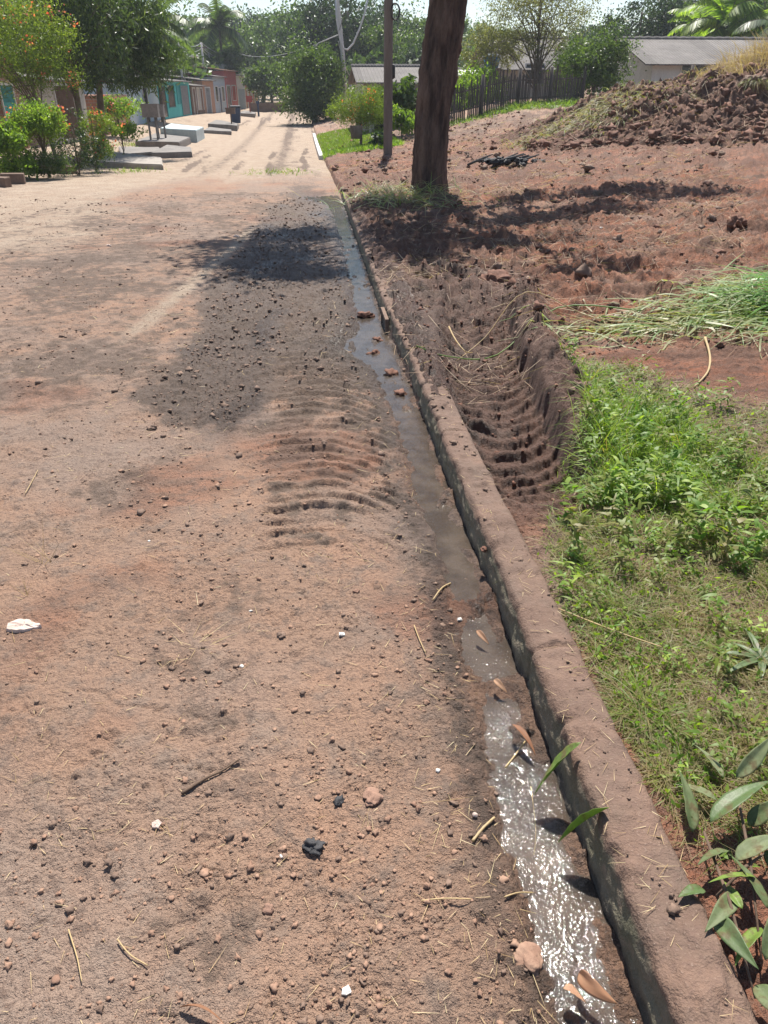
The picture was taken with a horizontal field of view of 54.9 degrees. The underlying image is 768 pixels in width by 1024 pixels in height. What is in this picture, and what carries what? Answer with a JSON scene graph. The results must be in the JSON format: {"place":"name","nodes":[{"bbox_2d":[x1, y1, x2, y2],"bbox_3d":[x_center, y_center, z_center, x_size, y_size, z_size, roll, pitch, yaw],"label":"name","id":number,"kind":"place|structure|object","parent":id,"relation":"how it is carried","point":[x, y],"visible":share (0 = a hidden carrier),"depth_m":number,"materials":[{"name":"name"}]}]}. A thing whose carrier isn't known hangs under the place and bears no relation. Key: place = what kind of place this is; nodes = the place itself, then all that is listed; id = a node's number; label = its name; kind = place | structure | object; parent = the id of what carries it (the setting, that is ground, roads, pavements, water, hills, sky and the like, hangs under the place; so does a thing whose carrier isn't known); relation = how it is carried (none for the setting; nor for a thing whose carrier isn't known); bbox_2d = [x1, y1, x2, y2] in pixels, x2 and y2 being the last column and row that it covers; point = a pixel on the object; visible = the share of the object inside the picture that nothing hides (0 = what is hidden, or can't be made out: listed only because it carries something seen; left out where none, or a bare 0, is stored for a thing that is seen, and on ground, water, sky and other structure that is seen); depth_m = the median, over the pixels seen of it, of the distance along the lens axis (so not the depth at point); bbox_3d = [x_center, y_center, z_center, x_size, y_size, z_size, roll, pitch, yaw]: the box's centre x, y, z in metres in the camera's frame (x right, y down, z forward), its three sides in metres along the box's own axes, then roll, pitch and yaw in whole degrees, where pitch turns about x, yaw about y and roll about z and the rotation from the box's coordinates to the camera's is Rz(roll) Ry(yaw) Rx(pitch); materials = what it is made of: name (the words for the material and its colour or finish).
{"place":"outdoors","nodes":[
{"label":"outdoors","id":0,"kind":"place"},
{"bbox_2d":[0,95,257,196],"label":"verge","id":1,"kind":"structure","parent":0,"point":[202,120],"depth_m":33.98,"materials":[{"name":"soil"}]},
{"bbox_2d":[0,65,29,148],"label":"brick house","id":2,"kind":"structure","parent":1,"relation":"on","point":[6,102],"depth_m":26.68,"materials":[{"name":"red brick"}]},
{"bbox_2d":[0,82,18,138],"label":"door","id":3,"kind":"structure","parent":2,"relation":"in","point":[7,101],"depth_m":26.67,"materials":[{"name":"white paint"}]},
{"bbox_2d":[0,116,43,180],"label":"leafy bush","id":4,"kind":"object","parent":1,"relation":"on","point":[9,145],"visible":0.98,"depth_m":19.38,"materials":[{"name":"green plant"}]},
{"bbox_2d":[0,91,70,177],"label":"clipped bush","id":5,"kind":"object","parent":1,"relation":"on","point":[40,118],"visible":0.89,"depth_m":19.84,"materials":[{"name":"green plant"}]},
{"bbox_2d":[5,146,76,178],"bbox_3d":[-9.429,-9.430,20.203,1.958,1.189,1.198,-3,30,-5],"label":"fern bush","id":6,"kind":"object","parent":1,"relation":"on","point":[47,161],"visible":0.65,"depth_m":20.11,"materials":[{"name":"green plant"}]},
{"bbox_2d":[0,0,94,164],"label":"flame tree","id":7,"kind":"object","parent":1,"relation":"on","point":[41,63],"visible":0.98,"depth_m":22.38,"materials":[{"name":"green plant"}]},
{"bbox_2d":[16,72,91,145],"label":"plaster house","id":8,"kind":"structure","parent":1,"relation":"on","point":[69,103],"depth_m":32.06,"materials":[{"name":"white paint"}]},
{"bbox_2d":[0,0,151,161],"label":"mango tree","id":9,"kind":"object","parent":1,"relation":"on","point":[86,26],"visible":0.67,"depth_m":24.54,"materials":[{"name":"green plant"}]},
{"bbox_2d":[16,69,145,124],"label":"blue house","id":10,"kind":"structure","parent":1,"relation":"on","point":[137,120],"depth_m":45.95,"materials":[{"name":"paint"}]},
{"bbox_2d":[50,101,123,175],"bbox_3d":[-8.728,-10.589,21.309,2.278,2.213,1.271,-11,32,-19],"label":"twiggy shrub","id":11,"kind":"object","parent":1,"relation":"on","point":[78,155],"visible":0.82,"depth_m":21.26,"materials":[{"name":"green plant"}]},
{"bbox_2d":[75,107,123,171],"bbox_3d":[-8.611,-11.223,22.618,1.535,2.089,1.219,-3,30,-5],"label":"flame shrub","id":12,"kind":"object","parent":1,"relation":"on","point":[105,122],"visible":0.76,"depth_m":22.39,"materials":[{"name":"green plant"}]},
{"bbox_2d":[84,94,130,135],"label":"brick wall","id":13,"kind":"structure","parent":1,"relation":"on","point":[92,102],"depth_m":36.72,"materials":[{"name":"brown brick"}]},
{"bbox_2d":[90,92,148,133],"bbox_3d":[-13.617,-20.347,38.084,3.207,2.460,3.644,-3,30,-5],"label":"yellow shrub","id":14,"kind":"object","parent":1,"relation":"on","point":[121,107],"visible":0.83,"depth_m":37.10,"materials":[{"name":"green plant"}]},
{"bbox_2d":[94,118,151,153],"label":"plant","id":15,"kind":"object","parent":1,"relation":"on","point":[129,129],"visible":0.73,"depth_m":26.74,"materials":[{"name":"green plant"}]},
{"bbox_2d":[42,0,209,144],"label":"mango tree","id":16,"kind":"object","parent":1,"relation":"on","point":[149,47],"visible":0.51,"depth_m":27.06,"materials":[{"name":"green plant"}]},
{"bbox_2d":[89,151,163,169],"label":"concrete ramp","id":17,"kind":"structure","parent":1,"relation":"on","point":[128,161],"depth_m":24.46,"materials":[{"name":"grey concrete"}]},
{"bbox_2d":[102,74,191,118],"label":"turquoise house","id":18,"kind":"structure","parent":1,"relation":"on","point":[178,104],"depth_m":58.53,"materials":[{"name":"paint"}]},
{"bbox_2d":[135,133,190,147],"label":"concrete slab","id":19,"kind":"structure","parent":1,"relation":"on","point":[162,141],"depth_m":34.86,"materials":[{"name":"grey concrete"}]},
{"bbox_2d":[140,104,159,139],"bbox_3d":[-11.000,-18.361,35.135,0.810,1.822,0.560,-3,30,-5],"label":"bin stand","id":20,"kind":"object","parent":19,"relation":"on","point":[149,110],"visible":0.9,"depth_m":34.67,"materials":[{"name":"grey metal"}]},
{"bbox_2d":[142,0,195,121],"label":"palm tree","id":21,"kind":"object","parent":1,"relation":"on","point":[184,21],"visible":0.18,"depth_m":49.31,"materials":[{"name":"green plant"}]},
{"bbox_2d":[150,145,192,157],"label":"concrete ramp","id":22,"kind":"structure","parent":1,"relation":"on","point":[170,151],"depth_m":29.21,"materials":[{"name":"grey concrete"}]},
{"bbox_2d":[160,123,204,142],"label":"painted slab","id":23,"kind":"structure","parent":1,"relation":"on","point":[195,134],"depth_m":39.39,"materials":[{"name":"concrete"}]},
{"bbox_2d":[170,81,204,113],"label":"boarded house","id":24,"kind":"structure","parent":1,"relation":"on","point":[197,99],"depth_m":65.58,"materials":[{"name":"white paint"}]},
{"bbox_2d":[165,74,215,112],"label":"salmon house","id":25,"kind":"structure","parent":1,"relation":"on","point":[209,97],"depth_m":69.05,"materials":[{"name":"paint"}]},
{"bbox_2d":[164,70,226,112],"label":"grey house","id":26,"kind":"structure","parent":1,"relation":"on","point":[220,94],"depth_m":72.53,"materials":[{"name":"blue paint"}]},
{"bbox_2d":[166,66,237,107],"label":"crimson house","id":27,"kind":"structure","parent":1,"relation":"on","point":[231,89],"depth_m":77.41,"materials":[{"name":"paint"}]},
{"bbox_2d":[171,11,234,52],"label":"tree","id":28,"kind":"object","parent":1,"relation":"on","point":[186,30],"visible":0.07,"depth_m":91.85,"materials":[{"name":"green plant"}]},
{"bbox_2d":[184,0,247,53],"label":"palm tree","id":29,"kind":"object","parent":1,"relation":"on","point":[218,19],"visible":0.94,"depth_m":82.01,"materials":[{"name":"green plant"}]},
{"bbox_2d":[197,36,245,75],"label":"hill tree","id":30,"kind":"object","parent":1,"relation":"on","point":[232,60],"visible":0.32,"depth_m":82.61,"materials":[{"name":"green plant"}]},
{"bbox_2d":[198,24,273,67],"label":"hill tree","id":31,"kind":"object","parent":1,"relation":"on","point":[248,34],"visible":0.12,"depth_m":98.92,"materials":[{"name":"green plant"}]},
{"bbox_2d":[223,2,269,30],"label":"hill tree","id":32,"kind":"object","parent":1,"relation":"on","point":[247,17],"visible":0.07,"depth_m":122.47,"materials":[{"name":"green plant"}]},
{"bbox_2d":[0,92,643,1023],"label":"road","id":33,"kind":"structure","parent":0,"point":[208,186],"depth_m":2.39,"materials":[{"name":"soil"}]},
{"bbox_2d":[6,619,41,632],"bbox_3d":[-1.196,0.376,2.458,0.120,0.017,0.063,0,30,0],"label":"flat stone","id":34,"kind":"object","parent":33,"relation":"on","point":[19,625],"visible":1,"depth_m":2.45,"materials":[{"name":"white stone"}]},
{"bbox_2d":[0,192,403,537],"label":"clods","id":35,"kind":"object","parent":33,"relation":"on","point":[237,455],"visible":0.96,"depth_m":5.34,"materials":[{"name":"soil"}]},
{"bbox_2d":[130,197,366,428],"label":"clods","id":36,"kind":"object","parent":33,"relation":"on","point":[189,368],"visible":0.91,"depth_m":6.55,"materials":[{"name":"soil"}]},
{"bbox_2d":[249,103,284,111],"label":"wall","id":37,"kind":"structure","parent":33,"relation":"on","point":[266,107],"depth_m":76.45,"materials":[{"name":"grey concrete"}]},
{"bbox_2d":[0,260,550,1023],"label":"clods","id":38,"kind":"object","parent":33,"relation":"on","point":[56,978],"visible":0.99,"depth_m":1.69,"materials":[{"name":"soil"}]},
{"bbox_2d":[0,265,558,1023],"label":"straw","id":39,"kind":"object","parent":33,"relation":"on","point":[316,779],"depth_m":1.77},
{"bbox_2d":[302,837,324,856],"bbox_3d":[-0.165,0.773,1.712,0.052,0.035,0.048,9,31,15],"label":"charred lump","id":40,"kind":"object","parent":33,"relation":"on","point":[311,846],"visible":1,"depth_m":1.70,"materials":[{"name":"grey stone"}]},
{"bbox_2d":[362,787,383,806],"bbox_3d":[-0.032,0.709,1.841,0.052,0.018,0.055,-18,34,-28],"label":"clay lump","id":41,"kind":"object","parent":33,"relation":"on","point":[373,796],"visible":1,"depth_m":1.83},
{"bbox_2d":[304,195,636,1023],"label":"water","id":42,"kind":"structure","parent":33,"relation":"on","point":[562,897],"depth_m":1.92,"materials":[{"name":"liquid"}]},
{"bbox_2d":[577,969,616,1003],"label":"dead leaf","id":43,"kind":"object","parent":42,"relation":"on","point":[588,983],"visible":1,"depth_m":1.40,"materials":[{"name":"brown plant"}]},
{"bbox_2d":[513,941,543,977],"bbox_3d":[0.291,0.898,1.490,0.062,0.027,0.064,9,31,15],"label":"mud clod","id":44,"kind":"object","parent":33,"relation":"on","point":[527,955],"visible":1,"depth_m":1.48,"materials":[{"name":"soil"}]},
{"bbox_2d":[133,0,666,36],"label":"sky","id":45,"kind":"structure","parent":0,"point":[471,8],"materials":[{"name":"white"}]},
{"bbox_2d":[313,85,767,1023],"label":"ground","id":46,"kind":"structure","parent":0,"point":[537,415],"depth_m":6.16,"materials":[{"name":"soil"}]},
{"bbox_2d":[239,55,293,102],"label":"round tree","id":47,"kind":"object","parent":46,"relation":"on","point":[257,79],"visible":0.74,"depth_m":77.59,"materials":[{"name":"green plant"}]},
{"bbox_2d":[238,0,314,80],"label":"hill tree","id":48,"kind":"object","parent":46,"relation":"on","point":[268,31],"visible":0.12,"depth_m":98.20,"materials":[{"name":"green plant"}]},
{"bbox_2d":[20,35,596,100],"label":"scrub","id":49,"kind":"object","parent":46,"relation":"on","point":[373,52],"visible":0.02,"depth_m":71.44,"materials":[{"name":"green plant"}]},
{"bbox_2d":[265,22,353,125],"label":"round tree","id":50,"kind":"object","parent":46,"relation":"on","point":[310,95],"visible":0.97,"depth_m":52.39,"materials":[{"name":"green plant"}]},
{"bbox_2d":[264,0,371,72],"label":"hill tree","id":51,"kind":"object","parent":46,"relation":"on","point":[285,33],"visible":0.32,"depth_m":78.56,"materials":[{"name":"green plant"}]},
{"bbox_2d":[313,0,346,109],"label":"concrete pole","id":52,"kind":"object","parent":46,"relation":"on","point":[342,51],"visible":0.7,"depth_m":52.32,"materials":[{"name":"grey concrete"}]},
{"bbox_2d":[292,0,397,90],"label":"hill tree","id":53,"kind":"object","parent":46,"relation":"on","point":[348,24],"visible":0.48,"depth_m":75.70,"materials":[{"name":"green plant"}]},
{"bbox_2d":[322,79,395,143],"bbox_3d":[-0.920,-15.792,29.530,3.059,2.743,2.608,-3,30,-5],"label":"bush","id":54,"kind":"object","parent":46,"relation":"on","point":[359,110],"visible":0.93,"depth_m":29.26,"materials":[{"name":"green plant"}]},
{"bbox_2d":[317,126,405,158],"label":"lawn","id":55,"kind":"structure","parent":46,"relation":"on","point":[331,142],"depth_m":31.90,"materials":[{"name":"green plant"}]},
{"bbox_2d":[348,64,419,130],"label":"porch house","id":56,"kind":"structure","parent":46,"relation":"on","point":[373,74],"depth_m":37.37,"materials":[{"name":"beige paint"}]},
{"bbox_2d":[347,22,423,63],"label":"hill tree","id":57,"kind":"object","parent":46,"relation":"on","point":[377,37],"visible":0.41,"depth_m":73.61,"materials":[{"name":"green plant"}]},
{"bbox_2d":[351,0,419,53],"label":"hill tree","id":58,"kind":"object","parent":46,"relation":"on","point":[395,15],"visible":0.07,"depth_m":80.69,"materials":[{"name":"green plant"}]},
{"bbox_2d":[383,0,400,154],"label":"utility pole","id":59,"kind":"object","parent":46,"relation":"on","point":[389,71],"visible":0.93,"depth_m":23.44,"materials":[{"name":"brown wood"}]},
{"bbox_2d":[281,173,511,216],"bbox_3d":[0.206,-5.418,12.588,3.994,0.635,4.388,-3,30,-5],"label":"grass tuft","id":60,"kind":"object","parent":46,"relation":"on","point":[401,197],"visible":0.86,"depth_m":12.57,"materials":[{"name":"green plant"}]},
{"bbox_2d":[382,69,418,133],"bbox_3d":[1.011,-17.426,31.684,2.255,2.786,1.641,-10,31,-16],"label":"leafy shrub","id":61,"kind":"object","parent":46,"relation":"on","point":[406,91],"visible":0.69,"depth_m":31.05,"materials":[{"name":"green plant"}]},
{"bbox_2d":[392,103,414,139],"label":"leafy shrub","id":62,"kind":"object","parent":46,"relation":"on","point":[404,121],"visible":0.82,"depth_m":30.10,"materials":[{"name":"green plant"}]},
{"bbox_2d":[393,0,426,39],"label":"hill tree","id":63,"kind":"object","parent":46,"relation":"on","point":[415,25],"visible":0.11,"depth_m":86.96,"materials":[{"name":"green plant"}]},
{"bbox_2d":[411,0,467,193],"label":"street tree","id":64,"kind":"object","parent":46,"relation":"on","point":[441,51],"visible":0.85,"depth_m":12.84,"materials":[{"name":"brown plant"}]},
{"bbox_2d":[376,247,575,544],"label":"clods","id":65,"kind":"object","parent":46,"relation":"on","point":[499,414],"visible":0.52,"depth_m":4.76,"materials":[{"name":"brown soil"}]},
{"bbox_2d":[456,56,514,102],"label":"leafy shrub","id":66,"kind":"object","parent":46,"relation":"on","point":[476,73],"visible":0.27,"depth_m":40.05,"materials":[{"name":"green plant"}]},
{"bbox_2d":[459,18,524,83],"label":"olive tree","id":67,"kind":"object","parent":46,"relation":"on","point":[508,60],"visible":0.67,"depth_m":41.18,"materials":[{"name":"green plant"}]},
{"bbox_2d":[479,269,510,284],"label":"sod clump","id":68,"kind":"object","parent":46,"relation":"on","point":[501,275],"visible":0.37,"depth_m":6.92,"materials":[{"name":"brown soil"}]},
{"bbox_2d":[467,153,545,166],"bbox_3d":[2.947,-8.404,17.657,1.826,0.303,0.893,6,30,11],"label":"burnt heap","id":69,"kind":"object","parent":46,"relation":"on","point":[522,160],"visible":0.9,"depth_m":17.57,"materials":[{"name":"black"}]},
{"bbox_2d":[342,104,684,174],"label":"clods","id":70,"kind":"object","parent":46,"relation":"on","point":[364,170],"visible":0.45,"depth_m":24.28,"materials":[{"name":"brown soil"}]},
{"bbox_2d":[449,95,580,125],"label":"grass","id":71,"kind":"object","parent":46,"relation":"on","point":[530,105],"visible":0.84,"depth_m":34.57,"materials":[{"name":"green plant"}]},
{"bbox_2d":[449,65,586,123],"bbox_3d":[6.338,-19.731,35.109,9.589,2.641,0.191,-21,36,-32],"label":"picket fence","id":72,"kind":"object","parent":46,"relation":"on","point":[480,93],"visible":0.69,"depth_m":34.77,"materials":[{"name":"brown wood"}]},
{"bbox_2d":[469,36,570,98],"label":"beige house","id":73,"kind":"structure","parent":46,"relation":"on","point":[526,65],"depth_m":49.66,"materials":[{"name":"beige paint"}]},
{"bbox_2d":[337,115,734,256],"bbox_3d":[5.907,-8.978,17.381,14.037,2.629,22.433,-3,30,-5],"label":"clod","id":74,"kind":"object","parent":46,"relation":"on","point":[577,229],"visible":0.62,"depth_m":9.91,"materials":[{"name":"brown soil"}]},
{"bbox_2d":[320,67,763,413],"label":"stones","id":75,"kind":"object","parent":46,"relation":"on","point":[547,236],"visible":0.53,"depth_m":9.08,"materials":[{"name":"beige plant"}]},
{"bbox_2d":[472,0,611,100],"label":"olive tree","id":76,"kind":"object","parent":46,"relation":"on","point":[539,23],"visible":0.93,"depth_m":40.10,"materials":[{"name":"green plant"}]},
{"bbox_2d":[331,77,754,386],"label":"clods","id":77,"kind":"object","parent":46,"relation":"on","point":[583,269],"visible":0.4,"depth_m":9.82,"materials":[{"name":"soil"}]},
{"bbox_2d":[342,192,757,1023],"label":"kerb","id":78,"kind":"structure","parent":46,"relation":"on","point":[684,976],"depth_m":1.76,"materials":[{"name":"concrete"}]},
{"bbox_2d":[359,228,742,1023],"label":"clods","id":79,"kind":"object","parent":78,"relation":"on","point":[671,908],"visible":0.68,"depth_m":2.11,"materials":[{"name":"soil"}]},
{"bbox_2d":[534,742,580,794],"bbox_3d":[0.416,0.617,1.790,0.173,0.034,0.044,-44,6,5],"label":"green leaf","id":80,"kind":"object","parent":78,"relation":"on","point":[563,754],"visible":1,"depth_m":1.79,"materials":[{"name":"green plant"}]},
{"bbox_2d":[558,807,608,841],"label":"green leaf","id":81,"kind":"object","parent":78,"relation":"on","point":[578,820],"visible":1,"depth_m":1.65,"materials":[{"name":"green plant"}]},
{"bbox_2d":[430,376,749,1015],"bbox_3d":[0.363,-0.398,3.620,0.188,0.154,5.378,-2,30,-4],"label":"straw","id":82,"kind":"object","parent":78,"relation":"on","point":[606,765],"visible":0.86,"depth_m":1.66,"materials":[{"name":"beige plant"}]},
{"bbox_2d":[539,35,592,99],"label":"green tree","id":83,"kind":"object","parent":46,"relation":"on","point":[558,59],"visible":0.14,"depth_m":40.44,"materials":[{"name":"green plant"}]},
{"bbox_2d":[547,9,646,97],"bbox_3d":[10.834,-23.059,37.836,5.184,4.377,5.111,-3,30,-5],"label":"green tree","id":84,"kind":"object","parent":46,"relation":"on","point":[602,72],"visible":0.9,"depth_m":37.15,"materials":[{"name":"green plant"}]},
{"bbox_2d":[489,58,767,152],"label":"earth mound","id":85,"kind":"object","parent":46,"relation":"on","point":[685,104],"visible":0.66,"depth_m":19.89,"materials":[{"name":"soil"}]},
{"bbox_2d":[490,77,710,153],"bbox_3d":[6.304,-11.043,21.186,7.588,2.451,4.756,-3,30,-5],"label":"grass thatch","id":86,"kind":"object","parent":85,"relation":"on","point":[582,113],"depth_m":21.03,"materials":[{"name":"green plant"}]},
{"bbox_2d":[503,26,767,144],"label":"dry grass","id":87,"kind":"structure","parent":85,"relation":"on","point":[758,53],"depth_m":21.91,"materials":[{"name":"beige plant"}]},
{"bbox_2d":[516,62,767,150],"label":"clods","id":88,"kind":"object","parent":85,"relation":"on","point":[653,134],"visible":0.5,"depth_m":19.48,"materials":[{"name":"brown soil"}]},
{"bbox_2d":[740,74,767,96],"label":"sod clump","id":89,"kind":"object","parent":85,"relation":"on","point":[755,82],"visible":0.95,"depth_m":19.82,"materials":[{"name":"plant"}]},
{"bbox_2d":[499,253,767,357],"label":"cut grass","id":90,"kind":"structure","parent":46,"relation":"on","point":[676,323],"depth_m":5.45,"materials":[{"name":"green plant"}]},
{"bbox_2d":[586,0,682,47],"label":"hill tree","id":91,"kind":"object","parent":46,"relation":"on","point":[661,29],"visible":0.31,"depth_m":59.63,"materials":[{"name":"green plant"}]},
{"bbox_2d":[527,335,767,889],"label":"weeds","id":92,"kind":"object","parent":46,"relation":"on","point":[625,694],"visible":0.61,"depth_m":2.45,"materials":[{"name":"green plant"}]},
{"bbox_2d":[541,348,767,878],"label":"grass","id":93,"kind":"structure","parent":46,"relation":"on","point":[744,781],"depth_m":2.13,"materials":[{"name":"green plant"}]},
{"bbox_2d":[549,333,767,801],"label":"herbs","id":94,"kind":"object","parent":46,"relation":"on","point":[712,506],"visible":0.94,"depth_m":2.83,"materials":[{"name":"green plant"}]},
{"bbox_2d":[597,36,767,94],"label":"farm house","id":95,"kind":"structure","parent":46,"relation":"on","point":[667,56],"depth_m":40.45,"materials":[{"name":"white paint"}]},
{"bbox_2d":[667,8,716,36],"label":"palm tree","id":96,"kind":"object","parent":46,"relation":"on","point":[690,17],"visible":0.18,"depth_m":53.79,"materials":[{"name":"green plant"}]},
{"bbox_2d":[674,0,758,36],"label":"palm tree","id":97,"kind":"object","parent":46,"relation":"on","point":[719,10],"visible":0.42,"depth_m":48.50,"materials":[{"name":"green plant"}]},
{"bbox_2d":[677,738,767,1009],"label":"broad leaved plant","id":98,"kind":"object","parent":46,"relation":"on","point":[729,902],"visible":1,"depth_m":1.50,"materials":[{"name":"green plant"}]},
{"bbox_2d":[726,213,747,230],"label":"sod clump","id":99,"kind":"object","parent":46,"relation":"on","point":[739,221],"visible":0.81,"depth_m":8.74,"materials":[{"name":"brown soil"}]},
{"bbox_2d":[722,0,767,36],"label":"palm tree","id":100,"kind":"object","parent":46,"relation":"on","point":[754,9],"visible":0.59,"depth_m":46.05,"materials":[{"name":"green plant"}]},
{"bbox_2d":[724,628,767,680],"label":"rosette weed","id":101,"kind":"object","parent":46,"relation":"on","point":[752,660],"visible":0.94,"depth_m":2.13,"materials":[{"name":"green plant"}]},
{"bbox_2d":[732,19,767,36],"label":"palm tree","id":102,"kind":"object","parent":46,"relation":"on","point":[752,25],"visible":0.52,"depth_m":43.72,"materials":[{"name":"green plant"}]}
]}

